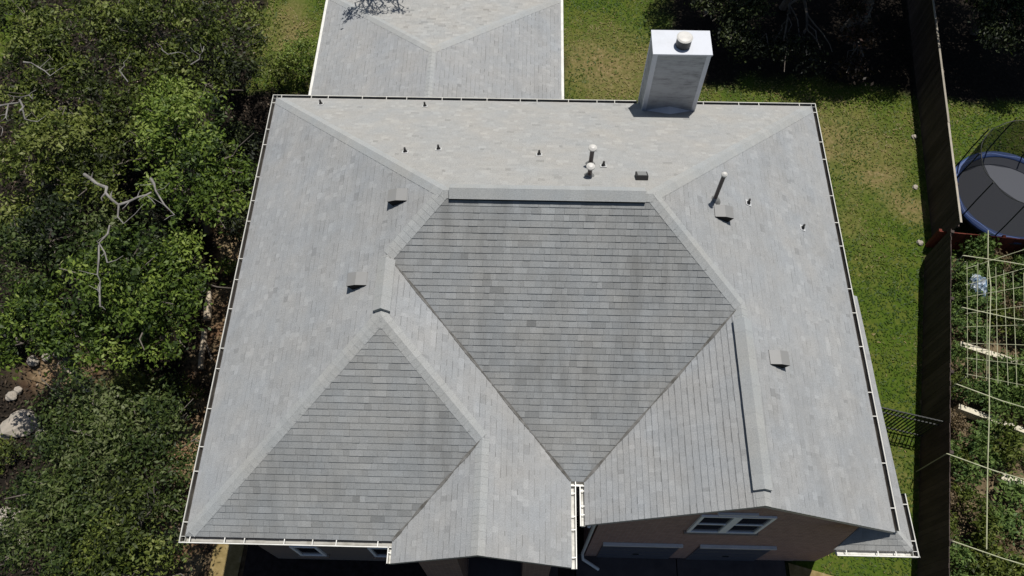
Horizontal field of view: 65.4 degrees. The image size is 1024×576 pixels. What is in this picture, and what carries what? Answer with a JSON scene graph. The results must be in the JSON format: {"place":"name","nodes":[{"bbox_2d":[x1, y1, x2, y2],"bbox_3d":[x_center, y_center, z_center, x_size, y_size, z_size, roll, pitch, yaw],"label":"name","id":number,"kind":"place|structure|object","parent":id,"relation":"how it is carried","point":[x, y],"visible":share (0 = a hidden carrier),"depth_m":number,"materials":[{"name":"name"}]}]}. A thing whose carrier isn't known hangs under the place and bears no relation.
{"place":"outdoors","nodes":[
{"label":"outdoors","id":0,"kind":"place"},
{"bbox_2d":[208,544,243,575],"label":"path","id":1,"kind":"structure","parent":0,"point":[226,560],"depth_m":21.88,"materials":[{"name":"concrete"}]},
{"bbox_2d":[0,0,1023,575],"bbox_3d":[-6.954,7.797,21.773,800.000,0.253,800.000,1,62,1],"label":"ground","id":2,"kind":"structure","parent":0,"point":[974,72],"depth_m":28.78,"materials":[{"name":"plant"}]},
{"bbox_2d":[0,431,29,473],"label":"shrub","id":3,"kind":"object","parent":2,"relation":"on","point":[8,447],"visible":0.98,"depth_m":22.85,"materials":[{"name":"green plant"}]},
{"bbox_2d":[0,313,34,358],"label":"shrub","id":4,"kind":"object","parent":2,"relation":"on","point":[11,341],"visible":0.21,"depth_m":24.24,"materials":[{"name":"green plant"}]},
{"bbox_2d":[0,409,40,439],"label":"boulder","id":5,"kind":"object","parent":2,"relation":"on","point":[18,422],"visible":0.81,"depth_m":23.48,"materials":[{"name":"stone"}]},
{"bbox_2d":[26,355,38,365],"bbox_3d":[-14.815,2.263,24.645,0.416,0.255,0.315,41,70,19],"label":"edging stone","id":6,"kind":"object","parent":2,"relation":"on","point":[30,361],"visible":0.98,"depth_m":24.57,"materials":[{"name":"stone"}]},
{"bbox_2d":[11,202,62,260],"bbox_3d":[-15.434,-1.908,25.996,1.784,1.780,2.308,-31,66,-15],"label":"shrub","id":7,"kind":"object","parent":2,"relation":"on","point":[57,233],"visible":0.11,"depth_m":25.66,"materials":[{"name":"green plant"}]},
{"bbox_2d":[10,277,70,311],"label":"shrub","id":8,"kind":"object","parent":2,"relation":"on","point":[47,295],"visible":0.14,"depth_m":25.03,"materials":[{"name":"green plant"}]},
{"bbox_2d":[0,267,116,393],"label":"oak tree","id":9,"kind":"object","parent":2,"relation":"on","point":[54,337],"visible":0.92,"depth_m":21.13,"materials":[{"name":"green plant"}]},
{"bbox_2d":[31,140,93,203],"bbox_3d":[-14.762,-3.840,26.950,2.270,1.896,2.942,1,62,1],"label":"shrub","id":10,"kind":"object","parent":2,"relation":"on","point":[57,182],"visible":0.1,"depth_m":26.37,"materials":[{"name":"green plant"}]},
{"bbox_2d":[0,181,138,305],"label":"oak tree","id":11,"kind":"object","parent":2,"relation":"on","point":[70,248],"visible":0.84,"depth_m":22.27,"materials":[{"name":"green plant"}]},
{"bbox_2d":[0,58,159,242],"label":"oak tree","id":12,"kind":"object","parent":2,"relation":"on","point":[105,153],"visible":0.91,"depth_m":22.97,"materials":[{"name":"green plant"}]},
{"bbox_2d":[0,0,193,136],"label":"oak tree","id":13,"kind":"object","parent":2,"relation":"on","point":[45,45],"visible":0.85,"depth_m":24.60,"materials":[{"name":"green plant"}]},
{"bbox_2d":[0,350,202,575],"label":"oak tree","id":14,"kind":"object","parent":2,"relation":"on","point":[61,494],"visible":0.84,"depth_m":18.74,"materials":[{"name":"green plant"}]},
{"bbox_2d":[33,467,190,575],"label":"oak tree","id":15,"kind":"object","parent":2,"relation":"on","point":[110,544],"visible":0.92,"depth_m":17.78,"materials":[{"name":"green plant"}]},
{"bbox_2d":[84,112,145,179],"bbox_3d":[-13.098,-4.606,27.058,2.235,2.405,2.309,35,68,17],"label":"shrub","id":16,"kind":"object","parent":2,"relation":"on","point":[129,155],"visible":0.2,"depth_m":26.52,"materials":[{"name":"green plant"}]},
{"bbox_2d":[88,206,150,276],"bbox_3d":[-12.420,-1.229,25.617,2.693,1.804,2.002,29,66,15],"label":"shrub","id":17,"kind":"object","parent":2,"relation":"on","point":[128,235],"visible":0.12,"depth_m":25.37,"materials":[{"name":"green plant"}]},
{"bbox_2d":[107,360,160,411],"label":"shrub","id":18,"kind":"object","parent":2,"relation":"on","point":[136,381],"visible":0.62,"depth_m":23.58,"materials":[{"name":"green plant"}]},
{"bbox_2d":[49,217,231,375],"bbox_3d":[-10.023,0.683,22.400,4.909,5.926,4.579,1,62,1],"label":"oak tree","id":19,"kind":"object","parent":2,"relation":"on","point":[149,320],"visible":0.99,"depth_m":20.77,"materials":[{"name":"green plant"}]},
{"bbox_2d":[0,0,308,575],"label":"leaf litter","id":20,"kind":"object","parent":2,"relation":"on","point":[109,377],"visible":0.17,"depth_m":26.36,"materials":[{"name":"plant"}]},
{"bbox_2d":[203,291,211,320],"bbox_3d":[-9.690,0.549,25.420,0.255,0.274,1.018,-6,62,-3],"label":"log","id":21,"kind":"object","parent":20,"relation":"on","point":[207,313],"visible":0.95,"depth_m":25.27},
{"bbox_2d":[134,201,195,256],"bbox_3d":[-10.958,-1.575,25.575,2.231,2.184,2.286,1,62,1],"label":"shrub","id":22,"kind":"object","parent":2,"relation":"on","point":[160,221],"visible":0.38,"depth_m":25.22,"materials":[{"name":"green plant"}]},
{"bbox_2d":[134,378,201,434],"bbox_3d":[-10.080,3.606,23.187,1.902,1.579,1.770,-38,68,-18],"label":"shrub","id":23,"kind":"object","parent":2,"relation":"on","point":[194,411],"visible":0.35,"depth_m":23.04,"materials":[{"name":"green plant"}]},
{"bbox_2d":[83,70,257,235],"bbox_3d":[-9.241,-3.050,24.291,4.807,6.121,6.048,1,62,1],"label":"oak tree","id":24,"kind":"object","parent":2,"relation":"on","point":[191,136],"visible":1,"depth_m":22.46,"materials":[{"name":"green plant"}]},
{"bbox_2d":[168,368,205,410],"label":"shrub","id":25,"kind":"object","parent":2,"relation":"on","point":[188,389],"visible":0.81,"depth_m":23.48,"materials":[{"name":"green plant"}]},
{"bbox_2d":[94,0,287,142],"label":"oak tree","id":26,"kind":"object","parent":2,"relation":"on","point":[168,62],"visible":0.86,"depth_m":24.76,"materials":[{"name":"green plant"}]},
{"bbox_2d":[162,25,227,70],"bbox_3d":[-11.417,-8.676,29.438,2.457,1.975,2.048,40,69,19],"label":"shrub","id":27,"kind":"object","parent":2,"relation":"on","point":[189,39],"visible":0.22,"depth_m":28.93,"materials":[{"name":"green plant"}]},
{"bbox_2d":[198,329,207,368],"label":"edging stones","id":28,"kind":"object","parent":2,"relation":"on","point":[201,356],"visible":0.89,"depth_m":24.67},
{"bbox_2d":[214,254,238,276],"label":"shrub","id":29,"kind":"object","parent":2,"relation":"on","point":[226,264],"visible":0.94,"depth_m":25.91,"materials":[{"name":"green plant"}]},
{"bbox_2d":[206,201,249,247],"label":"shrub","id":30,"kind":"object","parent":2,"relation":"on","point":[237,227],"visible":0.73,"depth_m":26.09,"materials":[{"name":"green plant"}]},
{"bbox_2d":[197,115,262,173],"bbox_3d":[-9.665,-4.785,27.244,2.643,2.218,2.273,1,62,1],"label":"shrub","id":31,"kind":"object","parent":2,"relation":"on","point":[243,135],"visible":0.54,"depth_m":26.86,"materials":[{"name":"green plant"}]},
{"bbox_2d":[209,44,262,92],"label":"shrub","id":32,"kind":"object","parent":2,"relation":"on","point":[236,77],"visible":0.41,"depth_m":28.52,"materials":[{"name":"green plant"}]},
{"bbox_2d":[233,158,258,205],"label":"shrub","id":33,"kind":"object","parent":2,"relation":"on","point":[246,186],"visible":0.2,"depth_m":26.57,"materials":[{"name":"green plant"}]},
{"bbox_2d":[243,49,297,84],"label":"shrub","id":34,"kind":"object","parent":2,"relation":"on","point":[278,70],"visible":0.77,"depth_m":28.87,"materials":[{"name":"green plant"}]},
{"bbox_2d":[273,28,317,77],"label":"shrub","id":35,"kind":"object","parent":2,"relation":"on","point":[292,52],"visible":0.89,"depth_m":28.71,"materials":[{"name":"green plant"}]},
{"bbox_2d":[178,0,919,575],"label":"house","id":36,"kind":"structure","parent":2,"relation":"on","point":[498,304],"depth_m":17.31,"materials":[{"name":"grey"}]},
{"bbox_2d":[289,546,329,557],"bbox_3d":[-5.245,6.809,20.580,0.810,1.340,0.075,1,62,1],"label":"window","id":37,"kind":"structure","parent":36,"relation":"in","point":[303,551],"depth_m":20.69,"materials":[{"name":"white glass"}]},
{"bbox_2d":[367,548,387,558],"bbox_3d":[-3.231,6.813,20.486,0.880,1.390,0.075,1,62,1],"label":"window","id":38,"kind":"structure","parent":36,"relation":"in","point":[378,553],"depth_m":20.55,"materials":[{"name":"white glass"}]},
{"bbox_2d":[596,542,682,558],"bbox_3d":[3.295,6.940,20.953,2.000,2.130,0.080,1,62,1],"label":"garage door","id":39,"kind":"structure","parent":36,"relation":"in","point":[608,549],"depth_m":20.81,"materials":[{"name":"paint"}]},
{"bbox_2d":[683,515,776,535],"bbox_3d":[4.844,5.299,17.765,1.720,1.810,0.075,1,62,1],"label":"window","id":40,"kind":"structure","parent":36,"relation":"in","point":[705,524],"depth_m":17.74,"materials":[{"name":"clear glass"}]},
{"bbox_2d":[686,544,776,560],"bbox_3d":[5.684,6.986,20.921,1.900,2.130,0.080,1,62,1],"label":"garage door","id":41,"kind":"structure","parent":36,"relation":"in","point":[703,552],"depth_m":20.78,"materials":[{"name":"paint"}]},
{"bbox_2d":[684,0,810,68],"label":"shade tree","id":42,"kind":"object","parent":2,"relation":"on","point":[738,19],"visible":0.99,"depth_m":28.56,"materials":[{"name":"green plant"}]},
{"bbox_2d":[757,0,831,74],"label":"shade tree","id":43,"kind":"object","parent":2,"relation":"on","point":[806,46],"visible":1,"depth_m":28.67,"materials":[{"name":"green plant"}]},
{"bbox_2d":[826,0,883,85],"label":"shade tree","id":44,"kind":"object","parent":2,"relation":"on","point":[862,34],"visible":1,"depth_m":28.29,"materials":[{"name":"green plant"}]},
{"bbox_2d":[907,0,961,247],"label":"wooden fence","id":45,"kind":"object","parent":2,"relation":"on","point":[942,184],"visible":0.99,"depth_m":27.73,"materials":[{"name":"brown wood"}]},
{"bbox_2d":[917,229,953,575],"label":"wooden fence","id":46,"kind":"object","parent":2,"relation":"on","point":[934,541],"visible":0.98,"depth_m":22.73,"materials":[{"name":"brown wood"}]},
{"bbox_2d":[881,407,943,436],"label":"iron gate","id":47,"kind":"structure","parent":46,"relation":"attached to","point":[915,420],"depth_m":22.67,"materials":[{"name":"black"}]},
{"bbox_2d":[950,440,962,465],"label":"garden plant","id":48,"kind":"object","parent":2,"relation":"on","point":[956,449],"visible":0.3,"depth_m":22.53,"materials":[{"name":"green plant"}]},
{"bbox_2d":[950,510,964,544],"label":"garden plant","id":49,"kind":"object","parent":2,"relation":"on","point":[954,530],"visible":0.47,"depth_m":21.66,"materials":[{"name":"green plant"}]},
{"bbox_2d":[950,477,966,509],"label":"garden plant","id":50,"kind":"object","parent":2,"relation":"on","point":[952,499],"visible":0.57,"depth_m":22.05,"materials":[{"name":"green plant"}]},
{"bbox_2d":[951,307,968,338],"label":"garden plant","id":51,"kind":"object","parent":2,"relation":"on","point":[957,321],"visible":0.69,"depth_m":24.48,"materials":[{"name":"green plant"}]},
{"bbox_2d":[951,340,969,367],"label":"garden plant","id":52,"kind":"object","parent":2,"relation":"on","point":[956,350],"visible":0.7,"depth_m":23.91,"materials":[{"name":"green plant"}]},
{"bbox_2d":[951,366,969,394],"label":"garden plant","id":53,"kind":"object","parent":2,"relation":"on","point":[953,378],"visible":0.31,"depth_m":23.68,"materials":[{"name":"green plant"}]},
{"bbox_2d":[950,562,971,575],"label":"garden plant","id":54,"kind":"object","parent":2,"relation":"on","point":[958,573],"visible":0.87,"depth_m":20.97,"materials":[{"name":"green plant"}]},
{"bbox_2d":[950,409,973,436],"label":"garden plant","id":55,"kind":"object","parent":2,"relation":"on","point":[959,423],"visible":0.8,"depth_m":23.18,"materials":[{"name":"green plant"}]},
{"bbox_2d":[950,536,977,573],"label":"garden plant","id":56,"kind":"object","parent":2,"relation":"on","point":[956,552],"visible":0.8,"depth_m":21.22,"materials":[{"name":"green plant"}]},
{"bbox_2d":[955,277,972,296],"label":"garden plant","id":57,"kind":"object","parent":2,"relation":"on","point":[967,287],"visible":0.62,"depth_m":25.02,"materials":[{"name":"green plant"}]},
{"bbox_2d":[951,441,978,467],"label":"garden plant","id":58,"kind":"object","parent":2,"relation":"on","point":[965,454],"visible":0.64,"depth_m":22.58,"materials":[{"name":"green plant"}]},
{"bbox_2d":[951,258,981,294],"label":"garden plant","id":59,"kind":"object","parent":2,"relation":"on","point":[964,274],"visible":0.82,"depth_m":25.13,"materials":[{"name":"green plant"}]},
{"bbox_2d":[951,377,982,403],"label":"garden plant","id":60,"kind":"object","parent":2,"relation":"on","point":[967,392],"visible":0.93,"depth_m":23.38,"materials":[{"name":"green plant"}]},
{"bbox_2d":[950,481,988,513],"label":"garden plant","id":61,"kind":"object","parent":2,"relation":"on","point":[966,494],"visible":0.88,"depth_m":21.99,"materials":[{"name":"green plant"}]},
{"bbox_2d":[916,230,1023,564],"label":"pole frame","id":62,"kind":"object","parent":2,"relation":"on","point":[990,313],"visible":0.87,"depth_m":22.17,"materials":[{"name":"brown wood"}]},
{"bbox_2d":[950,459,990,494],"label":"garden plant","id":63,"kind":"object","parent":2,"relation":"on","point":[968,469],"visible":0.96,"depth_m":22.23,"materials":[{"name":"green plant"}]},
{"bbox_2d":[951,257,990,288],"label":"garden plant","id":64,"kind":"object","parent":2,"relation":"on","point":[981,271],"visible":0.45,"depth_m":25.27,"materials":[{"name":"green plant"}]},
{"bbox_2d":[954,286,991,320],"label":"garden plant","id":65,"kind":"object","parent":2,"relation":"on","point":[973,300],"visible":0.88,"depth_m":24.65,"materials":[{"name":"green plant"}]},
{"bbox_2d":[955,349,990,378],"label":"garden plant","id":66,"kind":"object","parent":2,"relation":"on","point":[972,362],"visible":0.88,"depth_m":23.89,"materials":[{"name":"green plant"}]},
{"bbox_2d":[953,310,993,343],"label":"garden plant","id":67,"kind":"object","parent":2,"relation":"on","point":[976,330],"visible":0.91,"depth_m":24.50,"materials":[{"name":"green plant"}]},
{"bbox_2d":[925,229,1023,255],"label":"garden fence","id":68,"kind":"object","parent":2,"relation":"on","point":[957,237],"visible":0.6,"depth_m":25.85,"materials":[{"name":"red wood"}]},
{"bbox_2d":[964,274,986,298],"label":"flowering plant","id":69,"kind":"object","parent":2,"relation":"on","point":[982,284],"visible":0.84,"depth_m":24.70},
{"bbox_2d":[953,427,998,459],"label":"garden plant","id":70,"kind":"object","parent":2,"relation":"on","point":[976,448],"visible":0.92,"depth_m":22.45,"materials":[{"name":"green plant"}]},
{"bbox_2d":[954,233,1001,267],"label":"garden plant","id":71,"kind":"object","parent":2,"relation":"on","point":[977,250],"visible":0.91,"depth_m":25.34,"materials":[{"name":"green plant"}]},
{"bbox_2d":[956,551,1012,575],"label":"garden plant","id":72,"kind":"object","parent":2,"relation":"on","point":[979,573],"visible":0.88,"depth_m":20.82,"materials":[{"name":"green plant"}]},
{"bbox_2d":[965,536,1004,567],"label":"garden plant","id":73,"kind":"object","parent":2,"relation":"on","point":[982,549],"visible":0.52,"depth_m":21.33,"materials":[{"name":"green plant"}]},
{"bbox_2d":[962,493,1009,547],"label":"garden plant","id":74,"kind":"object","parent":2,"relation":"on","point":[991,526],"visible":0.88,"depth_m":21.43,"materials":[{"name":"green plant"}]},
{"bbox_2d":[952,249,1023,409],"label":"trellis","id":75,"kind":"object","parent":2,"relation":"on","point":[1006,344],"visible":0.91,"depth_m":23.51,"materials":[{"name":"brown wood"}]},
{"bbox_2d":[958,341,1017,365],"bbox_3d":[14.549,2.055,24.467,1.698,0.360,0.170,19,64,10],"label":"plank","id":76,"kind":"object","parent":2,"relation":"on","point":[982,353],"visible":0.37,"depth_m":24.37,"materials":[{"name":"wood"}]},
{"bbox_2d":[953,404,1023,438],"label":"plank","id":77,"kind":"object","parent":2,"relation":"on","point":[970,413],"visible":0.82,"depth_m":23.45,"materials":[{"name":"wood"}]},
{"bbox_2d":[968,418,1009,447],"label":"garden plant","id":78,"kind":"object","parent":2,"relation":"on","point":[983,427],"visible":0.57,"depth_m":23.08,"materials":[{"name":"green plant"}]},
{"bbox_2d":[954,117,1023,256],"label":"trampoline","id":79,"kind":"object","parent":2,"relation":"on","point":[990,174],"visible":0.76,"depth_m":25.92,"materials":[{"name":"grey"}]},
{"bbox_2d":[956,0,1023,59],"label":"shade tree","id":80,"kind":"object","parent":2,"relation":"on","point":[991,31],"visible":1,"depth_m":27.83,"materials":[{"name":"green plant"}]},
{"bbox_2d":[973,443,1007,475],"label":"garden plant","id":81,"kind":"object","parent":2,"relation":"on","point":[992,462],"visible":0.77,"depth_m":22.53,"materials":[{"name":"green plant"}]},
{"bbox_2d":[964,372,1018,413],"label":"garden plant","id":82,"kind":"object","parent":2,"relation":"on","point":[1002,388],"visible":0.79,"depth_m":23.16,"materials":[{"name":"green plant"}]},
{"bbox_2d":[977,255,1008,282],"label":"garden plant","id":83,"kind":"object","parent":2,"relation":"on","point":[991,264],"visible":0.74,"depth_m":25.26,"materials":[{"name":"green plant"}]},
{"bbox_2d":[970,539,1019,575],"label":"garden plant","id":84,"kind":"object","parent":2,"relation":"on","point":[994,560],"visible":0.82,"depth_m":20.98,"materials":[{"name":"green plant"}]},
{"bbox_2d":[981,280,1009,317],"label":"garden plant","id":85,"kind":"object","parent":2,"relation":"on","point":[999,297],"visible":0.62,"depth_m":24.94,"materials":[{"name":"green plant"}]},
{"bbox_2d":[984,270,1010,289],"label":"garden plant","id":86,"kind":"object","parent":2,"relation":"on","point":[997,279],"visible":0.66,"depth_m":25.35,"materials":[{"name":"green plant"}]},
{"bbox_2d":[975,390,1020,422],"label":"garden plant","id":87,"kind":"object","parent":2,"relation":"on","point":[1002,409],"visible":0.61,"depth_m":23.18,"materials":[{"name":"green plant"}]},
{"bbox_2d":[980,248,1016,280],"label":"garden plant","id":88,"kind":"object","parent":2,"relation":"on","point":[1004,267],"visible":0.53,"depth_m":25.43,"materials":[{"name":"green plant"}]},
{"bbox_2d":[978,530,1018,555],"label":"garden plant","id":89,"kind":"object","parent":2,"relation":"on","point":[1010,546],"visible":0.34,"depth_m":21.53,"materials":[{"name":"green plant"}]},
{"bbox_2d":[980,504,1021,537],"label":"garden plant","id":90,"kind":"object","parent":2,"relation":"on","point":[1007,523],"visible":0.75,"depth_m":21.53,"materials":[{"name":"green plant"}]},
{"bbox_2d":[979,299,1023,335],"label":"garden plant","id":91,"kind":"object","parent":2,"relation":"on","point":[1001,311],"visible":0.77,"depth_m":24.40,"materials":[{"name":"green plant"}]},
{"bbox_2d":[984,412,1023,466],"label":"garden plant","id":92,"kind":"object","parent":2,"relation":"on","point":[1013,442],"visible":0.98,"depth_m":22.44,"materials":[{"name":"green plant"}]},
{"bbox_2d":[985,349,1023,390],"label":"garden plant","id":93,"kind":"object","parent":2,"relation":"on","point":[1002,368],"visible":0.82,"depth_m":23.31,"materials":[{"name":"green plant"}]},
{"bbox_2d":[985,501,1023,546],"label":"garden plant","id":94,"kind":"object","parent":2,"relation":"on","point":[1021,522],"visible":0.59,"depth_m":21.66,"materials":[{"name":"green plant"}]},
{"bbox_2d":[989,440,1023,475],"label":"garden plant","id":95,"kind":"object","parent":2,"relation":"on","point":[995,448],"visible":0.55,"depth_m":22.56,"materials":[{"name":"green plant"}]},
{"bbox_2d":[992,470,1023,514],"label":"garden plant","id":96,"kind":"object","parent":2,"relation":"on","point":[1006,487],"visible":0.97,"depth_m":22.10,"materials":[{"name":"green plant"}]},
{"bbox_2d":[994,291,1023,312],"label":"garden plant","id":97,"kind":"object","parent":2,"relation":"on","point":[1007,301],"visible":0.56,"depth_m":24.77,"materials":[{"name":"green plant"}]},
{"bbox_2d":[995,473,1023,492],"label":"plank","id":98,"kind":"object","parent":2,"relation":"on","point":[1000,478],"visible":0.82,"depth_m":22.54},
{"bbox_2d":[997,276,1023,308],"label":"garden plant","id":99,"kind":"object","parent":2,"relation":"on","point":[1018,292],"visible":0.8,"depth_m":24.75,"materials":[{"name":"green plant"}]},
{"bbox_2d":[1001,371,1023,409],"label":"garden plant","id":100,"kind":"object","parent":2,"relation":"on","point":[1018,393],"visible":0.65,"depth_m":23.25,"materials":[{"name":"green plant"}]},
{"bbox_2d":[1003,322,1023,342],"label":"garden plant","id":101,"kind":"object","parent":2,"relation":"on","point":[1016,331],"visible":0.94,"depth_m":24.46,"materials":[{"name":"green plant"}]},
{"bbox_2d":[1005,551,1023,575],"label":"garden plant","id":102,"kind":"object","parent":2,"relation":"on","point":[1018,572],"visible":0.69,"depth_m":20.82,"materials":[{"name":"green plant"}]},
{"bbox_2d":[1006,300,1023,328],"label":"garden plant","id":103,"kind":"object","parent":2,"relation":"on","point":[1019,308],"visible":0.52,"depth_m":24.57,"materials":[{"name":"green plant"}]},
{"bbox_2d":[1008,251,1023,277],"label":"garden plant","id":104,"kind":"object","parent":2,"relation":"on","point":[1016,259],"visible":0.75,"depth_m":25.62,"materials":[{"name":"green plant"}]},
{"bbox_2d":[1010,255,1023,284],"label":"garden plant","id":105,"kind":"object","parent":2,"relation":"on","point":[1020,276],"visible":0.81,"depth_m":25.38,"materials":[{"name":"green plant"}]},
{"bbox_2d":[1012,398,1023,420],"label":"garden plant","id":106,"kind":"object","parent":2,"relation":"on","point":[1016,411],"visible":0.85,"depth_m":23.22,"materials":[{"name":"green plant"}]},
{"bbox_2d":[576,554,785,575],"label":"driveway","id":107,"kind":"structure","parent":0,"point":[607,566],"depth_m":21.75,"materials":[{"name":"concrete"}]},
{"bbox_2d":[788,563,831,575],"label":"side path","id":108,"kind":"structure","parent":0,"point":[795,570],"depth_m":21.69,"materials":[{"name":"concrete"}]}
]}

